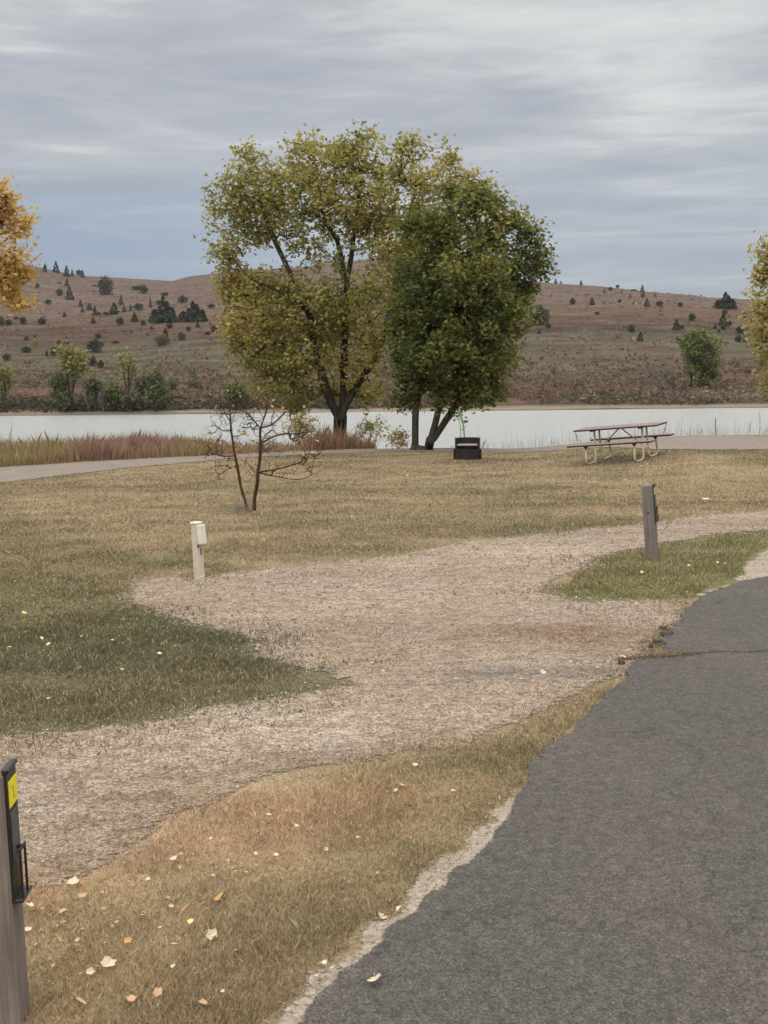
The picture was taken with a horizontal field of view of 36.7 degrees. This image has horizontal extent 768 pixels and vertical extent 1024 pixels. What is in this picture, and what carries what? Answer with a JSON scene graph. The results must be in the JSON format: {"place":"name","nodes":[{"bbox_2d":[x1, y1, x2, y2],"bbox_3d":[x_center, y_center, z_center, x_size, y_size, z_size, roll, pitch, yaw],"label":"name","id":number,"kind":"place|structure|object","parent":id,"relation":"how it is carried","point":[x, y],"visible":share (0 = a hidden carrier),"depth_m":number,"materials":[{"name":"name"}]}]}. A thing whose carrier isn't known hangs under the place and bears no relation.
{"place":"outdoors","nodes":[
{"label":"outdoors","id":0,"kind":"place"},
{"bbox_2d":[0,410,376,466],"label":"tall grass","id":1,"kind":"structure","parent":0,"point":[15,452],"depth_m":31.25,"materials":[{"name":"plant"}]},
{"bbox_2d":[0,435,767,1023],"bbox_3d":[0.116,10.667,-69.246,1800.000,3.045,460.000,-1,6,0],"label":"ground","id":2,"kind":"structure","parent":0,"point":[352,941],"depth_m":9.85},
{"bbox_2d":[0,758,31,1023],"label":"site post","id":3,"kind":"object","parent":2,"relation":"on","point":[14,991],"visible":1,"depth_m":3.42,"materials":[{"name":"grey wood"}]},
{"bbox_2d":[0,155,46,316],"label":"cottonwood tree","id":4,"kind":"object","parent":2,"relation":"on","point":[15,271],"visible":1,"depth_m":29.37,"materials":[{"name":"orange plant"}]},
{"bbox_2d":[71,997,86,1004],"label":"fallen leaf","id":5,"kind":"object","parent":2,"relation":"on","point":[79,1000],"visible":1,"depth_m":3.54,"materials":[{"name":"plant"}]},
{"bbox_2d":[82,967,94,973],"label":"fallen leaf","id":6,"kind":"object","parent":2,"relation":"on","point":[90,970],"visible":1,"depth_m":3.72,"materials":[{"name":"plant"}]},
{"bbox_2d":[190,521,206,579],"bbox_3d":[-1.804,0.458,11.349,0.142,0.728,0.092,2,8,36],"label":"utility post","id":7,"kind":"object","parent":2,"relation":"on","point":[198,534],"visible":0.94,"depth_m":11.32,"materials":[{"name":"beige paint"}]},
{"bbox_2d":[198,999,207,1004],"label":"fallen leaf","id":8,"kind":"object","parent":2,"relation":"on","point":[203,1001],"visible":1,"depth_m":3.53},
{"bbox_2d":[203,928,216,939],"bbox_3d":[-0.597,1.446,3.958,0.059,0.010,0.039,-23,64,-38],"label":"fallen leaf","id":9,"kind":"object","parent":2,"relation":"on","point":[212,932],"visible":1,"depth_m":3.96,"materials":[{"name":"plant"}]},
{"bbox_2d":[214,891,225,899],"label":"fallen leaf","id":10,"kind":"object","parent":2,"relation":"on","point":[220,895],"visible":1,"depth_m":4.26,"materials":[{"name":"plant"}]},
{"bbox_2d":[232,497,252,513],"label":"dead stalks","id":11,"kind":"object","parent":2,"relation":"on","point":[243,508],"visible":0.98,"depth_m":17.36,"materials":[{"name":"beige plant"}]},
{"bbox_2d":[195,382,323,510],"bbox_3d":[-1.886,-0.960,17.519,1.952,2.010,1.004,-2,6,-11],"label":"bare young tree","id":12,"kind":"object","parent":2,"relation":"on","point":[261,445],"visible":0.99,"depth_m":17.48,"materials":[{"name":"brown plant"}]},
{"bbox_2d":[279,397,309,441],"bbox_3d":[-2.793,-2.713,36.430,0.981,1.870,0.774,1,7,18],"label":"shrub","id":13,"kind":"object","parent":2,"relation":"on","point":[297,403],"visible":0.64,"depth_m":36.32,"materials":[{"name":"green plant"}]},
{"bbox_2d":[283,408,320,446],"bbox_3d":[-2.438,-2.427,34.263,1.164,1.273,0.980,-1,6,0],"label":"shrub","id":14,"kind":"object","parent":2,"relation":"on","point":[307,428],"visible":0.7,"depth_m":34.14,"materials":[{"name":"beige plant"}]},
{"bbox_2d":[0,661,631,1023],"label":"verge grass","id":15,"kind":"structure","parent":2,"relation":"on","point":[335,809],"depth_m":4.59,"materials":[{"name":"plant"}]},
{"bbox_2d":[63,875,78,883],"bbox_3d":[-1.191,1.400,4.401,0.070,0.012,0.046,4,24,20],"label":"fallen leaf","id":16,"kind":"object","parent":15,"relation":"on","point":[74,880],"visible":1,"depth_m":4.40,"materials":[{"name":"plant"}]},
{"bbox_2d":[96,956,115,966],"bbox_3d":[-0.903,1.466,3.764,0.079,0.016,0.046,13,18,-48],"label":"fallen leaf","id":17,"kind":"object","parent":15,"relation":"on","point":[107,961],"visible":1,"depth_m":3.77,"materials":[{"name":"plant"}]},
{"bbox_2d":[124,936,131,942],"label":"fallen leaf","id":18,"kind":"object","parent":15,"relation":"on","point":[127,939],"visible":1,"depth_m":3.93,"materials":[{"name":"plant"}]},
{"bbox_2d":[126,995,136,1001],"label":"fallen leaf","id":19,"kind":"object","parent":15,"relation":"on","point":[132,998],"visible":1,"depth_m":3.56,"materials":[{"name":"plant"}]},
{"bbox_2d":[151,987,161,999],"bbox_3d":[-0.704,1.491,3.583,0.032,0.006,0.050,20,35,19],"label":"fallen leaf","id":20,"kind":"object","parent":15,"relation":"on","point":[156,989],"visible":1,"depth_m":3.59,"materials":[{"name":"plant"}]},
{"bbox_2d":[193,119,513,437],"bbox_3d":[-0.825,-6.927,36.157,9.946,10.370,5.507,-1,6,0],"label":"cottonwood tree","id":21,"kind":"object","parent":2,"relation":"on","point":[339,318],"visible":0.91,"depth_m":35.49,"materials":[{"name":"green plant"}]},
{"bbox_2d":[352,408,389,443],"bbox_3d":[-0.416,-2.538,37.373,1.276,1.634,0.978,-1,6,0],"label":"shrub","id":22,"kind":"object","parent":2,"relation":"on","point":[370,426],"visible":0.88,"depth_m":37.36,"materials":[{"name":"green plant"}]},
{"bbox_2d":[0,511,767,887],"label":"gravel drive","id":23,"kind":"structure","parent":2,"relation":"on","point":[348,729],"depth_m":7.75,"materials":[{"name":"gravel"}]},
{"bbox_2d":[0,510,767,1014],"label":"loose gravel","id":24,"kind":"structure","parent":23,"relation":"on","point":[358,670],"depth_m":8.09,"materials":[{"name":"gravel"}]},
{"bbox_2d":[618,659,625,664],"bbox_3d":[1.595,1.008,7.787,0.047,0.034,0.045,-6,9,-43],"label":"asphalt lump","id":25,"kind":"object","parent":23,"relation":"on","point":[620,661],"visible":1,"depth_m":7.78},
{"bbox_2d":[653,639,661,643],"bbox_3d":[1.985,0.938,8.390,0.050,0.032,0.060,5,8,41],"label":"asphalt lump","id":26,"kind":"object","parent":23,"relation":"on","point":[656,641],"visible":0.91,"depth_m":8.38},
{"bbox_2d":[0,435,767,576],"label":"lawn grass","id":27,"kind":"structure","parent":2,"relation":"on","point":[246,540],"depth_m":18.18,"materials":[{"name":"plant"}]},
{"bbox_2d":[0,530,767,672],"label":"island grass","id":28,"kind":"structure","parent":2,"relation":"on","point":[144,636],"depth_m":9.46,"materials":[{"name":"plant"}]},
{"bbox_2d":[382,425,411,448],"bbox_3d":[0.354,-2.136,33.965,0.912,0.813,0.832,4,8,37],"label":"shrub","id":29,"kind":"object","parent":2,"relation":"on","point":[401,441],"visible":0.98,"depth_m":33.90,"materials":[{"name":"beige plant"}]},
{"bbox_2d":[277,797,516,1023],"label":"sandy shoulder","id":30,"kind":"object","parent":2,"relation":"on","point":[483,839],"visible":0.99,"depth_m":4.30},
{"bbox_2d":[367,170,560,449],"bbox_3d":[2.410,-5.571,32.786,5.287,7.939,4.888,-4,7,-25],"label":"cottonwood tree","id":31,"kind":"object","parent":2,"relation":"on","point":[470,364],"visible":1,"depth_m":32.12,"materials":[{"name":"green plant"}]},
{"bbox_2d":[451,437,483,459],"bbox_3d":[2.097,-1.584,29.046,0.838,0.559,0.724,0,6,6],"label":"grill","id":32,"kind":"object","parent":2,"relation":"on","point":[467,448],"visible":0.99,"depth_m":28.86,"materials":[{"name":"black metal"}]},
{"bbox_2d":[458,407,465,436],"bbox_3d":[1.982,-2.040,29.418,0.205,1.236,0.060,-1,6,0],"label":"bent stake","id":33,"kind":"object","parent":32,"relation":"in","point":[460,415],"visible":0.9,"depth_m":29.38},
{"bbox_2d":[359,386,767,407],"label":"shore scrub","id":34,"kind":"object","parent":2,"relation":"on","point":[705,397],"visible":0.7,"depth_m":158.03,"materials":[{"name":"brown plant"}]},
{"bbox_2d":[567,421,673,464],"bbox_3d":[5.277,-1.532,25.740,1.900,0.766,1.680,-2,8,32],"label":"picnic table","id":35,"kind":"object","parent":2,"relation":"on","point":[641,426],"visible":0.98,"depth_m":25.58,"materials":[{"name":"beige paint"}]},
{"bbox_2d":[480,408,767,448],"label":"sparse weeds","id":36,"kind":"object","parent":2,"relation":"on","point":[664,429],"visible":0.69,"depth_m":31.47,"materials":[{"name":"beige plant"}]},
{"bbox_2d":[641,483,659,558],"bbox_3d":[2.878,0.173,12.425,0.152,0.957,0.120,-2,7,25],"label":"site post","id":37,"kind":"object","parent":2,"relation":"on","point":[650,516],"visible":0.97,"depth_m":12.37,"materials":[{"name":"grey wood"}]},
{"bbox_2d":[698,548,767,595],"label":"roadside sand","id":38,"kind":"structure","parent":2,"relation":"on","point":[753,570],"depth_m":11.61,"materials":[{"name":"soil"}]},
{"bbox_2d":[737,228,767,398],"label":"cottonwood tree","id":39,"kind":"object","parent":2,"relation":"on","point":[760,311],"visible":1,"depth_m":31.03,"materials":[{"name":"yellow plant"}]},
{"bbox_2d":[0,259,767,415],"bbox_3d":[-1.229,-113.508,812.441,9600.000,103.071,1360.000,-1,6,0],"label":"hills","id":40,"kind":"structure","parent":0,"point":[578,312],"depth_m":267.48,"materials":[{"name":"plant"}]},
{"bbox_2d":[2,353,10,360],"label":"bush","id":41,"kind":"object","parent":40,"relation":"on","point":[8,357],"visible":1,"depth_m":240.69,"materials":[{"name":"plant"}]},
{"bbox_2d":[0,359,18,411],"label":"shore tree","id":42,"kind":"object","parent":40,"relation":"on","point":[5,380],"visible":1,"depth_m":154.99,"materials":[{"name":"green plant"}]},
{"bbox_2d":[20,317,26,323],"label":"bush","id":43,"kind":"object","parent":40,"relation":"on","point":[23,320],"visible":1,"depth_m":296.56,"materials":[{"name":"plant"}]},
{"bbox_2d":[21,346,30,351],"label":"bush","id":44,"kind":"object","parent":40,"relation":"on","point":[26,349],"visible":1,"depth_m":254.00,"materials":[{"name":"plant"}]},
{"bbox_2d":[32,338,38,345],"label":"bush","id":45,"kind":"object","parent":40,"relation":"on","point":[35,342],"visible":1,"depth_m":263.21,"materials":[{"name":"plant"}]},
{"bbox_2d":[37,317,45,323],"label":"bush","id":46,"kind":"object","parent":40,"relation":"on","point":[41,320],"visible":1,"depth_m":296.10,"materials":[{"name":"plant"}]},
{"bbox_2d":[49,347,59,355],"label":"bush","id":47,"kind":"object","parent":40,"relation":"on","point":[51,349],"visible":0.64,"depth_m":247.50,"materials":[{"name":"plant"}]},
{"bbox_2d":[52,261,59,272],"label":"cedar tree","id":48,"kind":"object","parent":40,"relation":"on","point":[56,269],"visible":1,"depth_m":589.51,"materials":[{"name":"plant"}]},
{"bbox_2d":[44,368,71,411],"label":"shore tree","id":49,"kind":"object","parent":40,"relation":"on","point":[59,383],"visible":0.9,"depth_m":154.40,"materials":[{"name":"green plant"}]},
{"bbox_2d":[55,289,63,295],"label":"cedar tree","id":50,"kind":"object","parent":40,"relation":"on","point":[59,292],"visible":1,"depth_m":508.77,"materials":[{"name":"plant"}]},
{"bbox_2d":[54,388,75,412],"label":"shore tree","id":51,"kind":"object","parent":40,"relation":"on","point":[65,395],"visible":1,"depth_m":154.22,"materials":[{"name":"green plant"}]},
{"bbox_2d":[63,265,70,276],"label":"cedar tree","id":52,"kind":"object","parent":40,"relation":"on","point":[66,272],"visible":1,"depth_m":579.60,"materials":[{"name":"plant"}]},
{"bbox_2d":[65,286,73,299],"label":"cedar tree","id":53,"kind":"object","parent":40,"relation":"on","point":[69,293],"visible":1,"depth_m":494.60,"materials":[{"name":"plant"}]},
{"bbox_2d":[50,340,93,411],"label":"shore tree","id":54,"kind":"object","parent":40,"relation":"on","point":[72,363],"visible":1,"depth_m":154.31,"materials":[{"name":"green plant"}]},
{"bbox_2d":[79,375,94,411],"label":"shore tree","id":55,"kind":"object","parent":40,"relation":"on","point":[89,396],"visible":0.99,"depth_m":155.02,"materials":[{"name":"green plant"}]},
{"bbox_2d":[87,355,96,365],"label":"bush","id":56,"kind":"object","parent":40,"relation":"on","point":[93,361],"visible":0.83,"depth_m":228.14,"materials":[{"name":"plant"}]},
{"bbox_2d":[81,375,106,411],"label":"shore tree","id":57,"kind":"object","parent":40,"relation":"on","point":[94,387],"visible":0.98,"depth_m":154.78,"materials":[{"name":"green plant"}]},
{"bbox_2d":[86,339,103,352],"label":"bush","id":58,"kind":"object","parent":40,"relation":"on","point":[95,345],"visible":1,"depth_m":250.49,"materials":[{"name":"plant"}]},
{"bbox_2d":[96,360,103,367],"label":"bush","id":59,"kind":"object","parent":40,"relation":"on","point":[100,363],"visible":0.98,"depth_m":224.67,"materials":[{"name":"green plant"}]},
{"bbox_2d":[92,387,111,411],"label":"shore tree","id":60,"kind":"object","parent":40,"relation":"on","point":[100,397],"visible":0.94,"depth_m":154.87,"materials":[{"name":"green plant"}]},
{"bbox_2d":[97,275,113,294],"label":"cedar tree","id":61,"kind":"object","parent":40,"relation":"on","point":[104,284],"visible":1,"depth_m":516.84,"materials":[{"name":"plant"}]},
{"bbox_2d":[101,378,127,411],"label":"shore tree","id":62,"kind":"object","parent":40,"relation":"on","point":[114,390],"visible":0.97,"depth_m":154.34,"materials":[{"name":"green plant"}]},
{"bbox_2d":[109,302,119,313],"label":"cedar tree","id":63,"kind":"object","parent":40,"relation":"on","point":[113,309],"visible":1,"depth_m":303.70,"materials":[{"name":"plant"}]},
{"bbox_2d":[115,317,123,323],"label":"bush","id":64,"kind":"object","parent":40,"relation":"on","point":[120,320],"visible":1,"depth_m":288.69,"materials":[{"name":"green plant"}]},
{"bbox_2d":[111,346,142,410],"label":"shore tree","id":65,"kind":"object","parent":40,"relation":"on","point":[126,365],"visible":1,"depth_m":154.36,"materials":[{"name":"green plant"}]},
{"bbox_2d":[118,390,146,411],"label":"shore tree","id":66,"kind":"object","parent":40,"relation":"on","point":[134,400],"visible":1,"depth_m":154.31,"materials":[{"name":"green plant"}]},
{"bbox_2d":[130,312,138,321],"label":"bush","id":67,"kind":"object","parent":40,"relation":"on","point":[134,317],"visible":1,"depth_m":291.54,"materials":[{"name":"green plant"}]},
{"bbox_2d":[132,303,142,310],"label":"cedar tree","id":68,"kind":"object","parent":40,"relation":"on","point":[138,306],"visible":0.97,"depth_m":456.85,"materials":[{"name":"plant"}]},
{"bbox_2d":[131,370,149,410],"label":"shore tree","id":69,"kind":"object","parent":40,"relation":"on","point":[141,390],"visible":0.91,"depth_m":154.29,"materials":[{"name":"green plant"}]},
{"bbox_2d":[139,284,147,293],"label":"cedar tree","id":70,"kind":"object","parent":40,"relation":"on","point":[144,289],"visible":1,"depth_m":527.90,"materials":[{"name":"plant"}]},
{"bbox_2d":[138,364,170,411],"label":"shore tree","id":71,"kind":"object","parent":40,"relation":"on","point":[155,394],"visible":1,"depth_m":153.57,"materials":[{"name":"green plant"}]},
{"bbox_2d":[153,333,168,345],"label":"bush","id":72,"kind":"object","parent":40,"relation":"on","point":[160,339],"visible":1,"depth_m":254.00,"materials":[{"name":"plant"}]},
{"bbox_2d":[148,296,177,322],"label":"cedar clump","id":73,"kind":"object","parent":40,"relation":"on","point":[167,313],"visible":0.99,"depth_m":288.15,"materials":[{"name":"plant"}]},
{"bbox_2d":[162,328,169,342],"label":"bush","id":74,"kind":"object","parent":40,"relation":"on","point":[165,330],"visible":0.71,"depth_m":256.97,"materials":[{"name":"green plant"}]},
{"bbox_2d":[166,378,178,388],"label":"bush","id":75,"kind":"object","parent":40,"relation":"on","point":[173,384],"visible":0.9,"depth_m":184.73,"materials":[{"name":"plant"}]},
{"bbox_2d":[0,390,361,412],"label":"shore scrub","id":76,"kind":"object","parent":40,"relation":"on","point":[183,403],"visible":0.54,"depth_m":156.82,"materials":[{"name":"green plant"}]},
{"bbox_2d":[176,356,185,372],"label":"shore tree","id":77,"kind":"object","parent":40,"relation":"on","point":[181,365],"visible":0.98,"depth_m":208.46,"materials":[{"name":"green plant"}]},
{"bbox_2d":[177,332,185,339],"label":"bush","id":78,"kind":"object","parent":40,"relation":"on","point":[181,336],"visible":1,"depth_m":261.13,"materials":[{"name":"plant"}]},
{"bbox_2d":[177,295,187,302],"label":"cedar tree","id":79,"kind":"object","parent":40,"relation":"on","point":[182,298],"visible":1,"depth_m":480.21,"materials":[{"name":"plant"}]},
{"bbox_2d":[177,300,207,321],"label":"cedar clump","id":80,"kind":"object","parent":40,"relation":"on","point":[189,314],"visible":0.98,"depth_m":288.64,"materials":[{"name":"plant"}]},
{"bbox_2d":[185,379,202,387],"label":"bush","id":81,"kind":"object","parent":40,"relation":"on","point":[195,382],"visible":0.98,"depth_m":186.73,"materials":[{"name":"plant"}]},
{"bbox_2d":[192,368,196,380],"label":"cedar tree","id":82,"kind":"object","parent":40,"relation":"on","point":[194,372],"visible":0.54,"depth_m":190.96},
{"bbox_2d":[217,378,251,409],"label":"shore tree","id":83,"kind":"object","parent":40,"relation":"on","point":[236,388],"visible":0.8,"depth_m":153.90,"materials":[{"name":"green plant"}]},
{"bbox_2d":[0,354,767,401],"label":"slope scrub","id":84,"kind":"object","parent":40,"relation":"on","point":[547,370],"visible":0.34,"depth_m":190.21,"materials":[{"name":"brown plant"}]},
{"bbox_2d":[0,265,767,383],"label":"hillside brush","id":85,"kind":"object","parent":40,"relation":"on","point":[206,358],"visible":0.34,"depth_m":266.04,"materials":[{"name":"green plant"}]},
{"bbox_2d":[530,305,549,324],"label":"cedar tree","id":86,"kind":"object","parent":40,"relation":"on","point":[543,311],"visible":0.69,"depth_m":275.64,"materials":[{"name":"plant"}]},
{"bbox_2d":[595,371,613,387],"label":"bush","id":87,"kind":"object","parent":40,"relation":"on","point":[603,378],"visible":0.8,"depth_m":179.38,"materials":[{"name":"green plant"}]},
{"bbox_2d":[627,324,634,331],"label":"cedar tree","id":88,"kind":"object","parent":40,"relation":"on","point":[630,328],"visible":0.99,"depth_m":266.79,"materials":[{"name":"plant"}]},
{"bbox_2d":[637,332,643,340],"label":"cedar tree","id":89,"kind":"object","parent":40,"relation":"on","point":[640,337],"visible":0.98,"depth_m":252.39,"materials":[{"name":"plant"}]},
{"bbox_2d":[640,350,669,389],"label":"shore tree","id":90,"kind":"object","parent":40,"relation":"on","point":[653,375],"visible":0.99,"depth_m":169.09,"materials":[{"name":"green plant"}]},
{"bbox_2d":[659,366,680,390],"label":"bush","id":91,"kind":"object","parent":40,"relation":"on","point":[673,378],"visible":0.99,"depth_m":168.87,"materials":[{"name":"green plant"}]},
{"bbox_2d":[672,319,680,329],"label":"cedar tree","id":92,"kind":"object","parent":40,"relation":"on","point":[676,323],"visible":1,"depth_m":269.09,"materials":[{"name":"plant"}]},
{"bbox_2d":[679,342,697,386],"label":"shore tree","id":93,"kind":"object","parent":40,"relation":"on","point":[682,355],"visible":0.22,"depth_m":180.22,"materials":[{"name":"green plant"}]},
{"bbox_2d":[688,313,695,320],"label":"cedar tree","id":94,"kind":"object","parent":40,"relation":"on","point":[692,316],"visible":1,"depth_m":282.87,"materials":[{"name":"plant"}]},
{"bbox_2d":[675,326,726,387],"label":"shore tree","id":95,"kind":"object","parent":40,"relation":"on","point":[707,361],"visible":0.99,"depth_m":177.14,"materials":[{"name":"green plant"}]},
{"bbox_2d":[717,314,728,325],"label":"cedar tree","id":96,"kind":"object","parent":40,"relation":"on","point":[721,321],"visible":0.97,"depth_m":279.01,"materials":[{"name":"plant"}]},
{"bbox_2d":[712,292,737,307],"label":"cedar tree","id":97,"kind":"object","parent":40,"relation":"on","point":[726,303],"visible":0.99,"depth_m":303.03,"materials":[{"name":"plant"}]},
{"bbox_2d":[735,335,742,341],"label":"cedar tree","id":98,"kind":"object","parent":40,"relation":"on","point":[738,338],"visible":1,"depth_m":251.48,"materials":[{"name":"plant"}]},
{"bbox_2d":[735,326,743,332],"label":"cedar tree","id":99,"kind":"object","parent":40,"relation":"on","point":[739,328],"visible":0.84,"depth_m":269.06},
{"bbox_2d":[0,408,767,448],"bbox_3d":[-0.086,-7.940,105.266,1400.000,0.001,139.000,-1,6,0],"label":"lake water","id":100,"kind":"structure","parent":0,"point":[526,425],"depth_m":105.60,"materials":[{"name":"grey liquid"}]},
{"bbox_2d":[0,436,767,481],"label":"path","id":101,"kind":"structure","parent":0,"point":[11,473],"depth_m":28.61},
{"bbox_2d":[0,0,767,299],"label":"sky","id":102,"kind":"structure","parent":0,"point":[637,128],"materials":[{"name":"grey"}]},
{"bbox_2d":[298,576,767,1023],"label":"road","id":103,"kind":"structure","parent":0,"point":[617,873],"depth_m":4.39,"materials":[{"name":"asphalt"}]},
{"bbox_2d":[367,973,380,981],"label":"fallen leaf","id":104,"kind":"object","parent":103,"relation":"on","point":[376,977],"visible":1,"depth_m":3.65,"materials":[{"name":"plant"}]},
{"bbox_2d":[659,630,673,635],"bbox_3d":[2.110,0.905,8.663,0.095,0.035,0.099,5,8,42],"label":"asphalt lump","id":105,"kind":"object","parent":103,"relation":"on","point":[664,632],"visible":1,"depth_m":8.64,"materials":[{"name":"asphalt"}]},
{"bbox_2d":[618,649,761,660],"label":"crack grass","id":106,"kind":"structure","parent":103,"relation":"on","point":[662,654],"depth_m":7.96,"materials":[{"name":"plant"}]},
{"bbox_2d":[614,650,767,658],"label":"road crack","id":107,"kind":"object","parent":103,"relation":"on","point":[691,653],"visible":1,"depth_m":8.03,"materials":[{"name":"asphalt"}]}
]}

